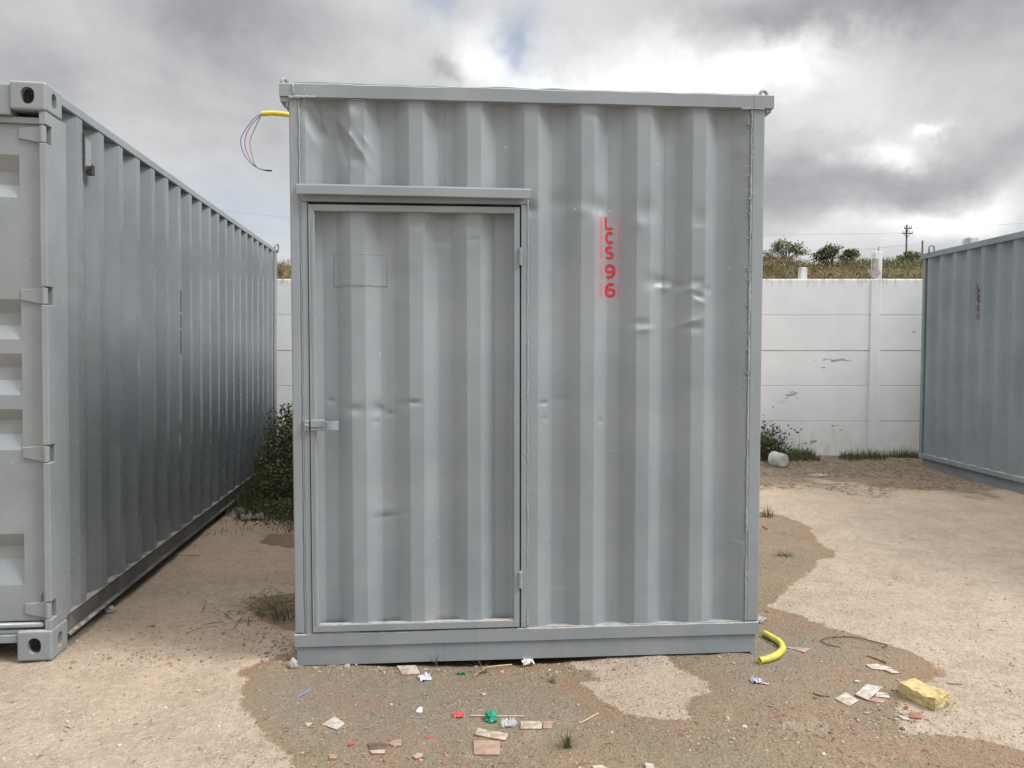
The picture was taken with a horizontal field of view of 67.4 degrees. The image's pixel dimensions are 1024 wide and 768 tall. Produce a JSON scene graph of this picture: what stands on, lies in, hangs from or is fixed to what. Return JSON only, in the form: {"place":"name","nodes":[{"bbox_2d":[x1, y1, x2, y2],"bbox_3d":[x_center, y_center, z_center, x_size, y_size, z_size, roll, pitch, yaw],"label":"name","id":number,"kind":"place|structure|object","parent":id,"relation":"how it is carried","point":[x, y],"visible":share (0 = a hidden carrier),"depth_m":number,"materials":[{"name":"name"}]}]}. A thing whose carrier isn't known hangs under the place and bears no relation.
{"place":"outdoors","nodes":[
{"label":"outdoors","id":0,"kind":"place"},
{"bbox_2d":[0,455,1023,767],"bbox_3d":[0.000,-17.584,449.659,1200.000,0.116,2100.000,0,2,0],"label":"ground","id":1,"kind":"structure","parent":0,"point":[796,521],"depth_m":3.64,"materials":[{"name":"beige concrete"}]},
{"bbox_2d":[104,605,115,612],"bbox_3d":[-2.347,1.316,4.483,0.062,0.046,0.053,1,3,29],"label":"concrete chunk","id":2,"kind":"object","parent":1,"relation":"on","point":[110,609],"visible":1,"depth_m":4.47,"materials":[{"name":"grey concrete"}]},
{"bbox_2d":[0,81,278,660],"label":"shipping container","id":3,"kind":"object","parent":1,"relation":"on","point":[138,344],"visible":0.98,"depth_m":4.51,"materials":[{"name":"grey metal"}]},
{"bbox_2d":[0,124,51,621],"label":"cargo door","id":4,"kind":"structure","parent":3,"relation":"in","point":[23,453],"depth_m":3.75,"materials":[{"name":"grey metal"}]},
{"bbox_2d":[175,553,199,555],"bbox_3d":[-2.445,1.284,5.785,0.201,0.015,0.020,0,2,12],"label":"dry stick","id":5,"kind":"object","parent":1,"relation":"on","point":[187,554],"visible":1,"depth_m":5.78,"materials":[{"name":"brown wood"}]},
{"bbox_2d":[190,583,294,631],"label":"dead twigs","id":6,"kind":"object","parent":1,"relation":"on","point":[261,606],"visible":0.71,"depth_m":4.53,"materials":[{"name":"brown plant"}]},
{"bbox_2d":[201,395,293,536],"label":"tall weeds","id":7,"kind":"object","parent":1,"relation":"on","point":[271,490],"visible":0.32,"depth_m":7.58,"materials":[{"name":"green plant"}]},
{"bbox_2d":[240,511,263,518],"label":"plastic bits","id":8,"kind":"object","parent":1,"relation":"on","point":[242,516],"visible":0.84,"depth_m":6.93,"materials":[{"name":"grey plastic"}]},
{"bbox_2d":[214,586,294,631],"bbox_3d":[-1.365,1.256,4.348,0.861,0.197,0.796,-1,3,-30],"label":"dead tuft","id":9,"kind":"object","parent":1,"relation":"on","point":[275,612],"visible":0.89,"depth_m":4.38,"materials":[{"name":"brown plant"}]},
{"bbox_2d":[288,657,297,668],"bbox_3d":[-1.050,1.342,3.682,0.046,0.062,0.042,0,2,0],"label":"rubble stone","id":10,"kind":"object","parent":1,"relation":"on","point":[292,663],"visible":1,"depth_m":3.67,"materials":[{"name":"stone"}]},
{"bbox_2d":[305,722,313,726],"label":"broken tile","id":11,"kind":"object","parent":1,"relation":"on","point":[307,724],"visible":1,"depth_m":3.15,"materials":[{"name":"beige tile"}]},
{"bbox_2d":[322,716,344,730],"bbox_3d":[-0.726,1.402,3.169,0.088,0.011,0.081,1,3,30],"label":"broken tile","id":12,"kind":"object","parent":1,"relation":"on","point":[335,723],"visible":1,"depth_m":3.16,"materials":[{"name":"white tile"}]},
{"bbox_2d":[329,754,337,760],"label":"broken tile","id":13,"kind":"object","parent":1,"relation":"on","point":[332,757],"visible":1,"depth_m":2.89,"materials":[{"name":"ceramic"}]},
{"bbox_2d":[369,749,384,754],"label":"broken tile","id":14,"kind":"object","parent":1,"relation":"on","point":[378,752],"visible":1,"depth_m":2.93,"materials":[{"name":"white tile"}]},
{"bbox_2d":[367,743,388,749],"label":"broken tile","id":15,"kind":"object","parent":1,"relation":"on","point":[374,746],"visible":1,"depth_m":2.98,"materials":[{"name":"brown tile"}]},
{"bbox_2d":[389,739,401,746],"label":"broken tile","id":16,"kind":"object","parent":1,"relation":"on","point":[398,742],"visible":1,"depth_m":3.01,"materials":[{"name":"tile"}]},
{"bbox_2d":[397,665,419,675],"bbox_3d":[-0.498,1.377,3.690,0.125,0.009,0.106,1,4,0],"label":"broken tile","id":17,"kind":"object","parent":1,"relation":"on","point":[403,669],"visible":0.92,"depth_m":3.68,"materials":[{"name":"beige tile"}]},
{"bbox_2d":[413,753,423,759],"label":"broken tile","id":18,"kind":"object","parent":1,"relation":"on","point":[416,756],"visible":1,"depth_m":2.91,"materials":[{"name":"beige tile"}]},
{"bbox_2d":[418,672,431,680],"bbox_3d":[-0.410,1.373,3.605,0.059,0.018,0.068,-1,3,-17],"label":"paper scrap","id":19,"kind":"object","parent":1,"relation":"on","point":[425,676],"visible":1,"depth_m":3.60,"materials":[{"name":"white paper"}]},
{"bbox_2d":[453,712,462,717],"bbox_3d":[-0.227,1.393,3.239,0.043,0.013,0.046,0,2,0],"label":"red wrapper","id":20,"kind":"object","parent":1,"relation":"on","point":[458,714],"visible":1,"depth_m":3.24,"materials":[{"name":"plastic"}]},
{"bbox_2d":[467,660,490,674],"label":"straw tuft","id":21,"kind":"object","parent":1,"relation":"on","point":[481,671],"visible":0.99,"depth_m":3.66,"materials":[{"name":"beige plant"}]},
{"bbox_2d":[474,728,490,738],"bbox_3d":[-0.111,1.406,3.088,0.082,0.010,0.057,1,3,22],"label":"broken tile","id":22,"kind":"object","parent":1,"relation":"on","point":[480,732],"visible":1,"depth_m":3.08,"materials":[{"name":"beige tile"}]},
{"bbox_2d":[474,740,499,755],"bbox_3d":[-0.098,1.410,2.971,0.106,0.011,0.107,1,3,0],"label":"broken tile","id":23,"kind":"object","parent":1,"relation":"on","point":[485,747],"visible":1,"depth_m":2.96,"materials":[{"name":"tile"}]},
{"bbox_2d":[484,709,496,723],"bbox_3d":[-0.088,1.387,3.199,0.056,0.054,0.058,0,2,0],"label":"net ball","id":24,"kind":"object","parent":1,"relation":"on","point":[491,716],"visible":1,"depth_m":3.19,"materials":[{"name":"green plastic"}]},
{"bbox_2d":[473,664,511,675],"bbox_3d":[-0.101,1.369,3.697,0.230,0.013,0.038,-2,3,-38],"label":"straw stalk","id":25,"kind":"object","parent":1,"relation":"on","point":[492,666],"visible":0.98,"depth_m":3.72,"materials":[{"name":"beige plant"}]},
{"bbox_2d":[470,715,523,716],"bbox_3d":[-0.065,1.396,3.231,0.226,0.009,0.008,0,2,0],"label":"bamboo stick","id":26,"kind":"object","parent":1,"relation":"on","point":[503,715],"visible":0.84,"depth_m":3.23,"materials":[{"name":"beige wood"}]},
{"bbox_2d":[491,730,508,740],"bbox_3d":[-0.055,1.406,3.065,0.079,0.012,0.055,1,3,17],"label":"broken tile","id":27,"kind":"object","parent":1,"relation":"on","point":[499,736],"visible":1,"depth_m":3.06,"materials":[{"name":"white ceramic"}]},
{"bbox_2d":[0,520,1023,767],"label":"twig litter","id":28,"kind":"object","parent":1,"relation":"on","point":[528,678],"visible":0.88,"depth_m":3.22,"materials":[{"name":"brown plant"}]},
{"bbox_2d":[279,77,773,664],"bbox_3d":[-0.131,-0.159,6.712,2.385,2.847,6.047,0,2,-4],"label":"shipping container","id":29,"kind":"object","parent":1,"relation":"on","point":[527,337],"visible":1,"depth_m":3.77,"materials":[{"name":"grey metal"}]},
{"bbox_2d":[240,111,288,170],"bbox_3d":[-1.281,-1.293,4.099,0.350,0.326,0.076,0,2,0],"label":"cable conduit","id":30,"kind":"object","parent":29,"relation":"attached to","point":[275,113],"visible":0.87,"depth_m":4.08,"materials":[{"name":"yellow plastic"}]},
{"bbox_2d":[308,203,522,632],"bbox_3d":[-0.466,0.163,3.741,1.042,2.091,0.141,0,2,-4],"label":"door","id":31,"kind":"structure","parent":29,"relation":"in","point":[414,310],"depth_m":3.74,"materials":[{"name":"grey paint"}]},
{"bbox_2d":[521,658,534,665],"bbox_3d":[0.078,1.366,3.789,0.059,0.026,0.062,0,2,-11],"label":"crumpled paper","id":32,"kind":"object","parent":1,"relation":"on","point":[527,661],"visible":1,"depth_m":3.78,"materials":[{"name":"white paper"}]},
{"bbox_2d":[520,721,542,729],"bbox_3d":[0.080,1.401,3.145,0.093,0.012,0.067,0,3,0],"label":"broken tile","id":33,"kind":"object","parent":1,"relation":"on","point":[531,725],"visible":1,"depth_m":3.14,"materials":[{"name":"white ceramic"}]},
{"bbox_2d":[62,454,1023,767],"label":"rubble chips","id":34,"kind":"object","parent":1,"relation":"on","point":[790,728],"visible":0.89,"depth_m":3.28,"materials":[{"name":"stone"}]},
{"bbox_2d":[543,721,553,729],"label":"broken tile","id":35,"kind":"object","parent":1,"relation":"on","point":[547,724],"visible":1,"depth_m":3.15,"materials":[{"name":"tile"}]},
{"bbox_2d":[542,727,578,748],"bbox_3d":[0.202,1.373,3.005,0.184,0.081,0.258,0,2,0],"label":"weed tuft","id":36,"kind":"object","parent":1,"relation":"on","point":[567,742],"visible":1,"depth_m":2.98,"materials":[{"name":"green plant"}]},
{"bbox_2d":[592,765,606,767],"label":"broken tile","id":37,"kind":"object","parent":1,"relation":"on","point":[597,766],"visible":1,"depth_m":2.83,"materials":[{"name":"grey ceramic"}]},
{"bbox_2d":[277,279,922,455],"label":"panel wall","id":38,"kind":"structure","parent":1,"relation":"on","point":[840,365],"depth_m":10.86,"materials":[{"name":"concrete"}]},
{"bbox_2d":[644,763,654,767],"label":"broken tile","id":39,"kind":"object","parent":1,"relation":"on","point":[648,765],"visible":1,"depth_m":2.83,"materials":[{"name":"grey ceramic"}]},
{"bbox_2d":[750,676,763,682],"bbox_3d":[1.141,1.377,3.577,0.061,0.025,0.042,1,3,17],"label":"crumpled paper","id":40,"kind":"object","parent":1,"relation":"on","point":[756,679],"visible":1,"depth_m":3.57,"materials":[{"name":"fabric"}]},
{"bbox_2d":[758,615,765,622],"bbox_3d":[1.412,1.329,4.363,0.042,0.042,0.056,-1,3,-29],"label":"white fragment","id":41,"kind":"object","parent":1,"relation":"on","point":[761,620],"visible":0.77,"depth_m":4.35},
{"bbox_2d":[760,501,778,517],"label":"weed tuft","id":42,"kind":"object","parent":1,"relation":"on","point":[767,512],"visible":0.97,"depth_m":7.14,"materials":[{"name":"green plant"}]},
{"bbox_2d":[758,630,785,663],"bbox_3d":[1.339,1.357,3.942,0.129,0.045,0.409,1,3,21],"label":"hose piece","id":43,"kind":"object","parent":1,"relation":"on","point":[779,652],"visible":1,"depth_m":3.90,"materials":[{"name":"yellow plastic"}]},
{"bbox_2d":[768,451,788,466],"bbox_3d":[3.488,0.988,10.039,0.209,0.209,0.197,-1,3,-28],"label":"plastic jug","id":44,"kind":"object","parent":1,"relation":"on","point":[776,458],"visible":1,"depth_m":9.98,"materials":[{"name":"white plastic"}]},
{"bbox_2d":[764,546,798,556],"bbox_3d":[2.019,1.266,5.778,0.521,0.074,0.458,0,2,0],"label":"dead tuft","id":45,"kind":"object","parent":1,"relation":"on","point":[785,555],"visible":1,"depth_m":5.76,"materials":[{"name":"beige plant"}]},
{"bbox_2d":[760,407,807,460],"bbox_3d":[3.499,0.668,10.610,1.252,0.751,1.120,0,2,0],"label":"weed clump","id":46,"kind":"object","parent":1,"relation":"on","point":[768,446],"visible":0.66,"depth_m":10.48,"materials":[{"name":"green plant"}]},
{"bbox_2d":[786,647,810,652],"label":"broken tile","id":47,"kind":"object","parent":1,"relation":"on","point":[802,650],"visible":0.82,"depth_m":3.96,"materials":[{"name":"tile"}]},
{"bbox_2d":[798,267,806,278],"bbox_3d":[4.162,-0.307,11.055,0.096,2.715,0.115,0,2,0],"label":"concrete post","id":48,"kind":"object","parent":1,"relation":"on","point":[802,272],"visible":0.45,"depth_m":10.94,"materials":[{"name":"white concrete"}]},
{"bbox_2d":[808,473,828,476],"bbox_3d":[3.786,1.126,9.479,0.237,0.009,0.167,-1,3,-27],"label":"cardboard slab","id":49,"kind":"object","parent":1,"relation":"on","point":[819,474],"depth_m":9.47,"materials":[{"name":"cardboard"}]},
{"bbox_2d":[835,692,858,706],"bbox_3d":[1.477,1.391,3.379,0.120,0.013,0.077,-2,3,-39],"label":"broken tile","id":50,"kind":"object","parent":1,"relation":"on","point":[847,699],"visible":1,"depth_m":3.37,"materials":[{"name":"beige tile"}]},
{"bbox_2d":[778,429,919,461],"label":"wall foot grass","id":51,"kind":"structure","parent":1,"relation":"on","point":[809,455],"depth_m":10.64,"materials":[{"name":"green plant"}]},
{"bbox_2d":[821,636,886,647],"bbox_3d":[1.793,1.355,4.030,0.323,0.013,0.143,0,2,5],"label":"bent wire","id":52,"kind":"object","parent":1,"relation":"on","point":[853,637],"visible":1,"depth_m":4.06,"materials":[{"name":"brown metal"}]},
{"bbox_2d":[855,684,882,701],"bbox_3d":[1.603,1.385,3.455,0.066,0.013,0.184,2,3,44],"label":"broken tile","id":53,"kind":"object","parent":1,"relation":"on","point":[866,692],"visible":1,"depth_m":3.45,"materials":[{"name":"white tile"}]},
{"bbox_2d":[760,455,985,497],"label":"straw litter","id":54,"kind":"object","parent":1,"relation":"on","point":[862,472],"visible":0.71,"depth_m":9.46,"materials":[{"name":"brown plant"}]},
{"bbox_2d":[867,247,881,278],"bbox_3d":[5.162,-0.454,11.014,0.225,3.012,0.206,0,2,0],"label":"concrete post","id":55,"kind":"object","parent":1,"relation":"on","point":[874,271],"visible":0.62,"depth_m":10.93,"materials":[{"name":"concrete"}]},
{"bbox_2d":[867,655,885,663],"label":"broken tile","id":56,"kind":"object","parent":1,"relation":"on","point":[873,657],"visible":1,"depth_m":3.81,"materials":[{"name":"tile"}]},
{"bbox_2d":[869,697,885,702],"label":"broken tile","id":57,"kind":"object","parent":1,"relation":"on","point":[878,700],"visible":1,"depth_m":3.36,"materials":[{"name":"tile"}]},
{"bbox_2d":[866,664,891,670],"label":"broken tile","id":58,"kind":"object","parent":1,"relation":"on","point":[876,667],"visible":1,"depth_m":3.71,"materials":[{"name":"grey ceramic"}]},
{"bbox_2d":[875,692,889,697],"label":"broken tile","id":59,"kind":"object","parent":1,"relation":"on","point":[879,695],"visible":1,"depth_m":3.41,"materials":[{"name":"white tile"}]},
{"bbox_2d":[884,669,899,673],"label":"broken tile","id":60,"kind":"object","parent":1,"relation":"on","point":[891,671],"visible":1,"depth_m":3.67,"materials":[{"name":"grey ceramic"}]},
{"bbox_2d":[897,715,910,720],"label":"broken tile","id":61,"kind":"object","parent":1,"relation":"on","point":[904,718],"visible":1,"depth_m":3.20,"materials":[{"name":"white tile"}]},
{"bbox_2d":[909,711,923,719],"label":"broken tile","id":62,"kind":"object","parent":1,"relation":"on","point":[915,715],"visible":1,"depth_m":3.22,"materials":[{"name":"tile"}]},
{"bbox_2d":[898,678,950,711],"bbox_3d":[1.805,1.359,3.366,0.123,0.074,0.175,-1,3,-30],"label":"foam block","id":63,"kind":"object","parent":1,"relation":"on","point":[920,693],"depth_m":3.34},
{"bbox_2d":[963,237,977,243],"bbox_3d":[6.569,-0.521,11.070,0.137,3.142,0.164,0,2,0],"label":"concrete post","id":64,"kind":"object","parent":1,"relation":"on","point":[969,240],"visible":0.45,"depth_m":10.92,"materials":[{"name":"white concrete"}]},
{"bbox_2d":[918,231,1023,493],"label":"shipping container","id":65,"kind":"object","parent":1,"relation":"on","point":[971,423],"visible":0.99,"depth_m":9.07,"materials":[{"name":"grey metal"}]},
{"bbox_2d":[0,0,1023,265],"label":"sky","id":66,"kind":"structure","parent":0,"point":[887,116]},
{"bbox_2d":[277,250,922,278],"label":"hill","id":67,"kind":"structure","parent":0,"point":[846,273],"depth_m":19.54,"materials":[{"name":"green plant"}]},
{"bbox_2d":[763,236,811,261],"bbox_3d":[7.549,-3.670,21.143,1.358,0.842,0.817,1,3,18],"label":"shrub","id":68,"kind":"object","parent":67,"relation":"on","point":[790,247],"visible":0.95,"depth_m":21.08,"materials":[{"name":"green plant"}]},
{"bbox_2d":[810,242,843,266],"bbox_3d":[8.516,-3.476,20.879,0.945,0.776,0.731,0,2,0],"label":"shrub","id":69,"kind":"object","parent":67,"relation":"on","point":[830,251],"visible":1,"depth_m":20.81,"materials":[{"name":"green plant"}]},
{"bbox_2d":[835,248,860,263],"bbox_3d":[9.343,-3.484,21.253,0.728,0.563,0.481,0,2,0],"label":"shrub","id":70,"kind":"object","parent":67,"relation":"on","point":[851,253],"visible":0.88,"depth_m":21.18,"materials":[{"name":"green plant"}]},
{"bbox_2d":[894,250,920,261],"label":"shrub","id":71,"kind":"object","parent":67,"relation":"on","point":[907,254],"visible":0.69,"depth_m":21.41,"materials":[{"name":"green plant"}]},
{"bbox_2d":[902,225,912,250],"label":"utility pole","id":72,"kind":"object","parent":67,"relation":"on","point":[906,231],"visible":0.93,"depth_m":69.40,"materials":[{"name":"grey metal"}]}
]}

